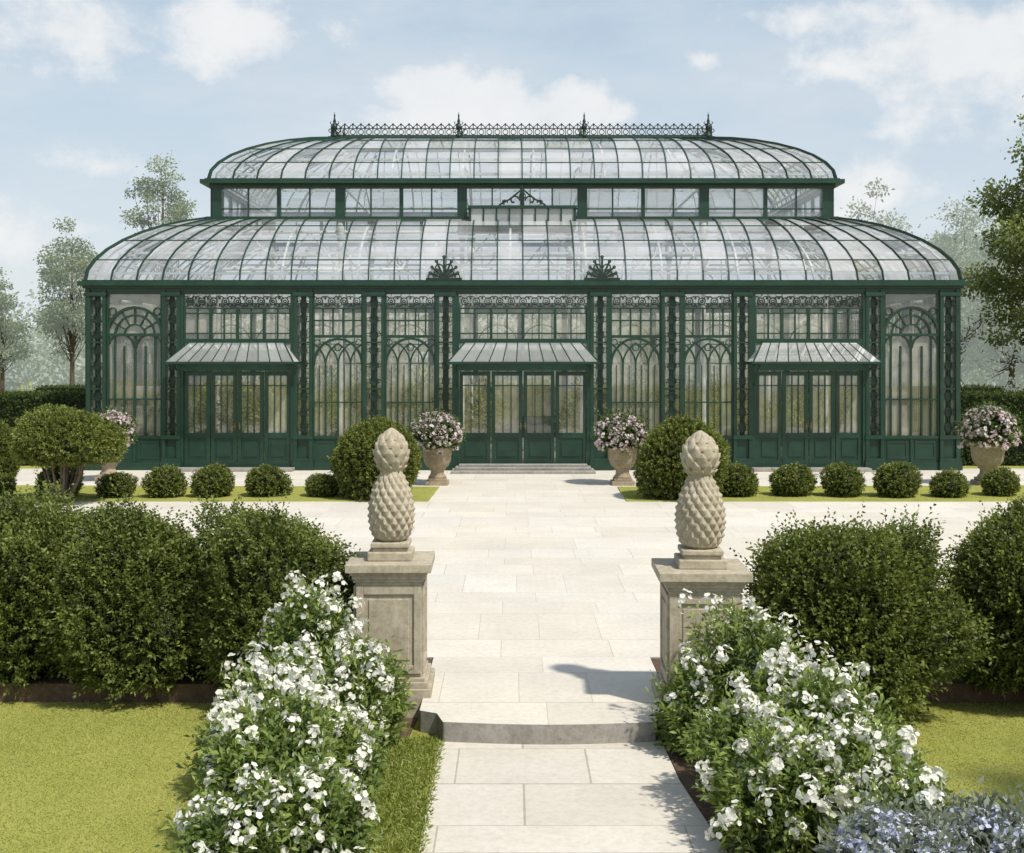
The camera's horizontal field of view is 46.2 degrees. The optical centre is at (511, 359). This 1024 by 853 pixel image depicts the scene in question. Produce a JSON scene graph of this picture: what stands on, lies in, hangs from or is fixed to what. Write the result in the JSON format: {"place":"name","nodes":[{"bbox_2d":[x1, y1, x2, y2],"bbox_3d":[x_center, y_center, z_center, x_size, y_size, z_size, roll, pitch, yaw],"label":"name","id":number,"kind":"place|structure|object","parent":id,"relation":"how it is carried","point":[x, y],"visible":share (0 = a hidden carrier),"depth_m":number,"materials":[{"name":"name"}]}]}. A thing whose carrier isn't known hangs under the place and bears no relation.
{"place":"outdoors","nodes":[
{"label":"outdoors","id":0,"kind":"place"},
{"bbox_2d":[0,469,1023,744],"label":"terrace paving","id":1,"kind":"structure","parent":0,"point":[542,609],"depth_m":15.17,"materials":[{"name":"stone"}]},
{"bbox_2d":[93,406,141,481],"bbox_3d":[-9.165,1.886,27.411,1.386,1.729,1.334,0,0,-27],"label":"stone urn with flowers","id":2,"kind":"object","parent":1,"relation":"on","point":[122,419],"visible":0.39,"depth_m":27.25,"materials":[{"name":"plant"}]},
{"bbox_2d":[176,467,294,471],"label":"entrance steps","id":3,"kind":"structure","parent":1,"relation":"on","point":[234,469],"depth_m":29.50,"materials":[{"name":"stone"}]},
{"bbox_2d":[407,406,465,485],"bbox_3d":[-1.723,1.890,26.471,1.452,1.721,1.494,0,0,0],"label":"stone urn with flowers","id":4,"kind":"object","parent":1,"relation":"on","point":[438,435],"visible":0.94,"depth_m":26.20,"materials":[{"name":"white plant"}]},
{"bbox_2d":[451,464,595,473],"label":"entrance steps","id":5,"kind":"structure","parent":1,"relation":"on","point":[523,469],"depth_m":29.30,"materials":[{"name":"stone"}]},
{"bbox_2d":[589,407,653,485],"bbox_3d":[2.428,1.888,26.576,1.449,1.725,1.512,0,0,0],"label":"stone urn with flowers","id":6,"kind":"object","parent":1,"relation":"on","point":[620,436],"visible":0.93,"depth_m":26.22,"materials":[{"name":"white plant"}]},
{"bbox_2d":[751,467,871,471],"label":"entrance steps","id":7,"kind":"structure","parent":1,"relation":"on","point":[813,469],"depth_m":29.50,"materials":[{"name":"stone"}]},
{"bbox_2d":[953,397,1023,485],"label":"stone urn with flowers","id":8,"kind":"object","parent":1,"relation":"on","point":[988,435],"visible":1,"depth_m":26.07,"materials":[{"name":"white plant"}]},
{"bbox_2d":[0,364,1023,852],"bbox_3d":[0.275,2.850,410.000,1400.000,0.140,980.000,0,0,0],"label":"ground","id":9,"kind":"structure","parent":0,"point":[142,782],"depth_m":8.66,"materials":[{"name":"green plant"}]},
{"bbox_2d":[0,418,21,479],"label":"round boxwood topiary","id":10,"kind":"object","parent":9,"relation":"on","point":[6,453],"visible":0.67,"depth_m":24.79,"materials":[{"name":"green plant"}]},
{"bbox_2d":[0,267,33,391],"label":"slender tree","id":11,"kind":"object","parent":9,"relation":"on","point":[8,329],"visible":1,"depth_m":51.72,"materials":[{"name":"green plant"}]},
{"bbox_2d":[0,388,84,465],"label":"clipped hedge","id":12,"kind":"object","parent":9,"relation":"on","point":[14,405],"visible":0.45,"depth_m":31.55,"materials":[{"name":"green plant"}]},
{"bbox_2d":[31,216,105,385],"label":"slender tree","id":13,"kind":"object","parent":9,"relation":"on","point":[63,318],"visible":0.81,"depth_m":49.45,"materials":[{"name":"green plant"}]},
{"bbox_2d":[7,403,132,501],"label":"multi stem clipped shrub","id":14,"kind":"object","parent":9,"relation":"on","point":[47,435],"visible":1,"depth_m":22.58,"materials":[{"name":"green plant"}]},
{"bbox_2d":[119,150,198,307],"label":"slender tree","id":15,"kind":"object","parent":9,"relation":"on","point":[178,209],"visible":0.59,"depth_m":51.73,"materials":[{"name":"green plant"}]},
{"bbox_2d":[0,659,431,702],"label":"soil bed","id":16,"kind":"object","parent":9,"relation":"on","point":[188,690],"visible":0.22,"depth_m":10.23,"materials":[{"name":"brown soil"}]},
{"bbox_2d":[0,468,114,698],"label":"boxwood shrub","id":17,"kind":"object","parent":16,"relation":"on","point":[30,531],"visible":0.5,"depth_m":10.26,"materials":[{"name":"green plant"}]},
{"bbox_2d":[22,476,207,704],"bbox_3d":[-3.375,1.957,10.494,1.738,1.882,1.696,0,0,-17],"label":"boxwood shrub","id":18,"kind":"object","parent":16,"relation":"on","point":[122,620],"visible":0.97,"depth_m":10.07,"materials":[{"name":"green plant"}]},
{"bbox_2d":[189,558,205,667],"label":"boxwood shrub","id":19,"kind":"object","parent":16,"relation":"on","point":[201,665],"depth_m":10.80,"materials":[{"name":"green plant"}]},
{"bbox_2d":[177,483,362,698],"bbox_3d":[-2.065,1.992,10.417,1.597,1.807,1.746,0,0,-36],"label":"boxwood shrub","id":20,"kind":"object","parent":16,"relation":"on","point":[251,556],"visible":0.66,"depth_m":10.00,"materials":[{"name":"green plant"}]},
{"bbox_2d":[3,485,438,501],"bbox_3d":[-7.900,2.751,24.800,12.650,0.038,3.000,0,0,0],"label":"lawn strip","id":21,"kind":"object","parent":9,"relation":"on","point":[433,490],"visible":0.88,"depth_m":23.84,"materials":[{"name":"green plant"}]},
{"bbox_2d":[0,470,17,495],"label":"boxwood ball","id":22,"kind":"object","parent":21,"relation":"on","point":[5,478],"visible":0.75,"depth_m":23.97,"materials":[{"name":"green plant"}]},
{"bbox_2d":[33,464,84,497],"bbox_3d":[-9.077,2.430,24.046,0.967,0.744,1.068,0,0,-10],"label":"boxwood ball","id":23,"kind":"object","parent":21,"relation":"on","point":[40,476],"visible":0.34,"depth_m":23.92,"materials":[{"name":"green plant"}]},
{"bbox_2d":[93,471,138,497],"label":"boxwood ball","id":24,"kind":"object","parent":21,"relation":"on","point":[121,481],"visible":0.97,"depth_m":23.80,"materials":[{"name":"green plant"}]},
{"bbox_2d":[140,463,189,497],"bbox_3d":[-6.949,2.439,24.057,0.926,0.756,1.018,0,0,20],"label":"boxwood ball","id":25,"kind":"object","parent":21,"relation":"on","point":[164,481],"visible":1,"depth_m":23.80,"materials":[{"name":"green plant"}]},
{"bbox_2d":[187,462,235,497],"bbox_3d":[-6.024,2.433,24.074,1.006,0.778,0.964,0,0,-40],"label":"boxwood ball","id":26,"kind":"object","parent":21,"relation":"on","point":[217,479],"visible":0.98,"depth_m":23.85,"materials":[{"name":"green plant"}]},
{"bbox_2d":[244,463,294,496],"bbox_3d":[-4.894,2.438,24.205,1.018,0.726,0.920,0,0,-12],"label":"boxwood ball","id":27,"kind":"object","parent":21,"relation":"on","point":[267,480],"visible":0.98,"depth_m":23.97,"materials":[{"name":"green plant"}]},
{"bbox_2d":[303,472,339,496],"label":"boxwood ball","id":28,"kind":"object","parent":21,"relation":"on","point":[321,485],"visible":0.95,"depth_m":23.90,"materials":[{"name":"green plant"}]},
{"bbox_2d":[181,718,416,850],"bbox_3d":[-1.409,2.979,7.633,1.183,0.141,5.302,0,0,2],"label":"soil bed","id":29,"kind":"object","parent":9,"relation":"on","point":[411,721],"visible":0.1,"depth_m":9.47,"materials":[{"name":"brown soil"}]},
{"bbox_2d":[152,759,320,852],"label":"white flowering shrub","id":30,"kind":"object","parent":29,"relation":"on","point":[197,833],"visible":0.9,"depth_m":6.40,"materials":[{"name":"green plant"}]},
{"bbox_2d":[176,641,336,797],"bbox_3d":[-1.677,2.481,8.163,1.186,1.178,1.235,0,0,-25],"label":"white flowering shrub","id":31,"kind":"object","parent":29,"relation":"on","point":[262,670],"visible":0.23,"depth_m":8.03,"materials":[{"name":"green plant"}]},
{"bbox_2d":[189,655,349,828],"bbox_3d":[-1.448,2.426,7.183,0.971,1.173,1.329,0,0,-12],"label":"white flowering shrub","id":32,"kind":"object","parent":29,"relation":"on","point":[245,735],"visible":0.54,"depth_m":7.11,"materials":[{"name":"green plant"}]},
{"bbox_2d":[203,728,391,852],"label":"white flowering shrub","id":33,"kind":"object","parent":29,"relation":"on","point":[335,819],"visible":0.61,"depth_m":6.58,"materials":[{"name":"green plant"}]},
{"bbox_2d":[221,561,375,689],"bbox_3d":[-1.613,2.301,9.526,1.234,1.432,1.065,0,0,39],"label":"white flowering shrub","id":34,"kind":"object","parent":29,"relation":"on","point":[306,626],"visible":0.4,"depth_m":9.32,"materials":[{"name":"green plant"}]},
{"bbox_2d":[256,675,395,812],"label":"white flowering shrub","id":35,"kind":"object","parent":29,"relation":"on","point":[355,740],"visible":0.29,"depth_m":7.65,"materials":[{"name":"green plant"}]},
{"bbox_2d":[293,633,403,751],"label":"white flowering shrub","id":36,"kind":"object","parent":29,"relation":"on","point":[343,674],"visible":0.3,"depth_m":8.62,"materials":[{"name":"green plant"}]},
{"bbox_2d":[319,622,418,748],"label":"white flowering shrub","id":37,"kind":"object","parent":29,"relation":"on","point":[398,706],"visible":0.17,"depth_m":9.09,"materials":[{"name":"green plant"}]},
{"bbox_2d":[327,413,422,501],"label":"round boxwood topiary","id":38,"kind":"object","parent":9,"relation":"on","point":[355,470],"visible":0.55,"depth_m":23.43,"materials":[{"name":"green plant"}]},
{"bbox_2d":[345,428,434,718],"bbox_3d":[-1.015,1.746,10.100,0.700,2.349,0.700,0,0,-1],"label":"stone pedestal with pineapple","id":39,"kind":"object","parent":9,"relation":"on","point":[389,570],"visible":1,"depth_m":9.83,"materials":[{"name":"beige stone"}]},
{"bbox_2d":[358,734,444,852],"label":"grass border","id":40,"kind":"object","parent":9,"relation":"on","point":[404,746],"depth_m":8.01,"materials":[{"name":"green plant"}]},
{"bbox_2d":[0,282,1023,391],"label":"distant woodland","id":41,"kind":"object","parent":9,"relation":"on","point":[19,373],"visible":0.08,"depth_m":94.11,"materials":[{"name":"green plant"}]},
{"bbox_2d":[34,382,1004,415],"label":"clipped hedge","id":42,"kind":"object","parent":9,"relation":"on","point":[538,399],"visible":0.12,"depth_m":47.05,"materials":[{"name":"green plant"}]},
{"bbox_2d":[77,112,968,470],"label":"victorian glasshouse","id":43,"kind":"structure","parent":9,"relation":"on","point":[863,268],"depth_m":30.13,"materials":[{"name":"green paint"}]},
{"bbox_2d":[184,371,861,464],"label":"doors","id":44,"kind":"structure","parent":43,"relation":"in","point":[781,447],"depth_m":29.97,"materials":[{"name":"green paint"}]},
{"bbox_2d":[147,347,918,457],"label":"indoor plants","id":45,"kind":"object","parent":43,"relation":"in","point":[498,419],"visible":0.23,"depth_m":35.05,"materials":[{"name":"green plant"}]},
{"bbox_2d":[631,412,733,499],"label":"round boxwood topiary","id":46,"kind":"object","parent":9,"relation":"on","point":[658,472],"visible":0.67,"depth_m":23.41,"materials":[{"name":"green plant"}]},
{"bbox_2d":[660,735,751,852],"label":"soil bed","id":47,"kind":"object","parent":9,"relation":"on","point":[687,779],"visible":0.18,"depth_m":8.25,"materials":[{"name":"brown soil"}]},
{"bbox_2d":[645,636,733,762],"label":"white flowering shrub","id":48,"kind":"object","parent":47,"relation":"on","point":[683,696],"visible":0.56,"depth_m":8.81,"materials":[{"name":"green plant"}]},
{"bbox_2d":[651,430,752,730],"bbox_3d":[1.525,1.746,9.720,0.728,2.349,0.728,0,0,2],"label":"stone pedestal with pineapple","id":49,"kind":"object","parent":47,"relation":"on","point":[699,565],"visible":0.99,"depth_m":9.55,"materials":[{"name":"beige stone"}]},
{"bbox_2d":[675,683,793,802],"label":"white flowering shrub","id":50,"kind":"object","parent":47,"relation":"on","point":[732,722],"visible":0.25,"depth_m":7.80,"materials":[{"name":"green plant"}]},
{"bbox_2d":[677,588,812,709],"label":"white flowering shrub","id":51,"kind":"object","parent":47,"relation":"on","point":[733,654],"visible":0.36,"depth_m":8.86,"materials":[{"name":"green plant"}]},
{"bbox_2d":[694,688,858,852],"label":"white flowering shrub","id":52,"kind":"object","parent":47,"relation":"on","point":[758,791],"visible":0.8,"depth_m":6.92,"materials":[{"name":"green plant"}]},
{"bbox_2d":[727,642,832,707],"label":"white flowering shrub","id":53,"kind":"object","parent":47,"relation":"on","point":[777,667],"visible":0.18,"depth_m":8.31,"materials":[{"name":"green plant"}]},
{"bbox_2d":[747,640,917,752],"bbox_3d":[2.050,2.409,7.741,1.145,1.196,1.261,0,0,15],"label":"white flowering shrub","id":54,"kind":"object","parent":47,"relation":"on","point":[808,691],"visible":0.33,"depth_m":7.74,"materials":[{"name":"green plant"}]},
{"bbox_2d":[789,691,952,845],"bbox_3d":[2.115,2.532,7.230,1.048,0.890,1.275,0,0,22],"label":"white flowering shrub","id":55,"kind":"object","parent":47,"relation":"on","point":[866,740],"visible":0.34,"depth_m":7.07,"materials":[{"name":"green plant"}]},
{"bbox_2d":[810,754,954,852],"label":"white flowering shrub","id":56,"kind":"object","parent":47,"relation":"on","point":[934,793],"visible":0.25,"depth_m":6.65,"materials":[{"name":"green plant"}]},
{"bbox_2d":[812,789,1006,852],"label":"flowering plant","id":57,"kind":"object","parent":47,"relation":"on","point":[872,829],"visible":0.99,"depth_m":6.07,"materials":[{"name":"blue plant"}]},
{"bbox_2d":[894,775,1023,852],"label":"blue flowering plant","id":58,"kind":"object","parent":47,"relation":"on","point":[990,815],"visible":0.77,"depth_m":6.19,"materials":[{"name":"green plant"}]},
{"bbox_2d":[617,485,1023,501],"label":"lawn strip","id":59,"kind":"object","parent":9,"relation":"on","point":[868,497],"visible":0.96,"depth_m":23.67,"materials":[{"name":"green plant"}]},
{"bbox_2d":[722,461,759,496],"bbox_3d":[4.588,2.424,24.128,0.891,0.790,0.944,0,0,-40],"label":"boxwood ball","id":60,"kind":"object","parent":59,"relation":"on","point":[742,480],"visible":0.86,"depth_m":23.90,"materials":[{"name":"green plant"}]},
{"bbox_2d":[768,462,818,496],"bbox_3d":[5.654,2.435,24.269,1.024,0.772,1.013,0,0,31],"label":"boxwood ball","id":61,"kind":"object","parent":59,"relation":"on","point":[790,480],"visible":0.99,"depth_m":24.02,"materials":[{"name":"green plant"}]},
{"bbox_2d":[819,461,866,497],"bbox_3d":[6.675,2.414,24.182,0.936,0.782,1.042,0,0,34],"label":"boxwood ball","id":62,"kind":"object","parent":59,"relation":"on","point":[839,480],"visible":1,"depth_m":23.89,"materials":[{"name":"green plant"}]},
{"bbox_2d":[872,461,924,498],"bbox_3d":[7.695,2.405,24.060,1.014,0.794,1.055,0,0,-10],"label":"boxwood ball","id":63,"kind":"object","parent":59,"relation":"on","point":[896,479],"visible":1,"depth_m":23.78,"materials":[{"name":"green plant"}]},
{"bbox_2d":[928,467,970,497],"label":"boxwood ball","id":64,"kind":"object","parent":59,"relation":"on","point":[949,483],"visible":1,"depth_m":23.80,"materials":[{"name":"green plant"}]},
{"bbox_2d":[979,465,1020,496],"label":"boxwood ball","id":65,"kind":"object","parent":59,"relation":"on","point":[1000,481],"visible":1,"depth_m":24.04,"materials":[{"name":"green plant"}]},
{"bbox_2d":[651,659,1023,702],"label":"soil bed","id":66,"kind":"object","parent":9,"relation":"on","point":[956,692],"visible":0.22,"depth_m":10.22,"materials":[{"name":"brown soil"}]},
{"bbox_2d":[729,495,1021,725],"bbox_3d":[2.723,2.006,9.951,2.234,1.893,2.137,0,0,-23],"label":"boxwood shrub","id":67,"kind":"object","parent":66,"relation":"on","point":[860,594],"visible":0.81,"depth_m":9.42,"materials":[{"name":"green plant"}]},
{"bbox_2d":[935,495,1023,697],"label":"boxwood shrub","id":68,"kind":"object","parent":66,"relation":"on","point":[986,572],"visible":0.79,"depth_m":9.93,"materials":[{"name":"green plant"}]},
{"bbox_2d":[841,177,922,347],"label":"distant tree","id":69,"kind":"object","parent":9,"relation":"on","point":[877,219],"visible":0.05,"depth_m":61.54,"materials":[{"name":"green plant"}]},
{"bbox_2d":[894,196,1023,385],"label":"distant tree","id":70,"kind":"object","parent":9,"relation":"on","point":[958,255],"visible":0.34,"depth_m":66.70,"materials":[{"name":"green plant"}]},
{"bbox_2d":[944,196,1023,391],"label":"distant tree","id":71,"kind":"object","parent":9,"relation":"on","point":[1010,360],"visible":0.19,"depth_m":71.23,"materials":[{"name":"green plant"}]},
{"bbox_2d":[952,95,1023,390],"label":"deciduous tree","id":72,"kind":"object","parent":9,"relation":"on","point":[1014,224],"visible":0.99,"depth_m":37.30,"materials":[{"name":"green plant"}]},
{"bbox_2d":[961,388,1023,465],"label":"clipped hedge","id":73,"kind":"object","parent":9,"relation":"on","point":[1014,455],"visible":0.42,"depth_m":31.55,"materials":[{"name":"green plant"}]},
{"bbox_2d":[0,0,1023,362],"label":"sky","id":74,"kind":"structure","parent":0,"point":[924,98],"materials":[{"name":"blue"}]},
{"bbox_2d":[419,737,727,852],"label":"garden path","id":75,"kind":"structure","parent":0,"point":[635,797],"depth_m":7.86,"materials":[{"name":"stone"}]}
]}

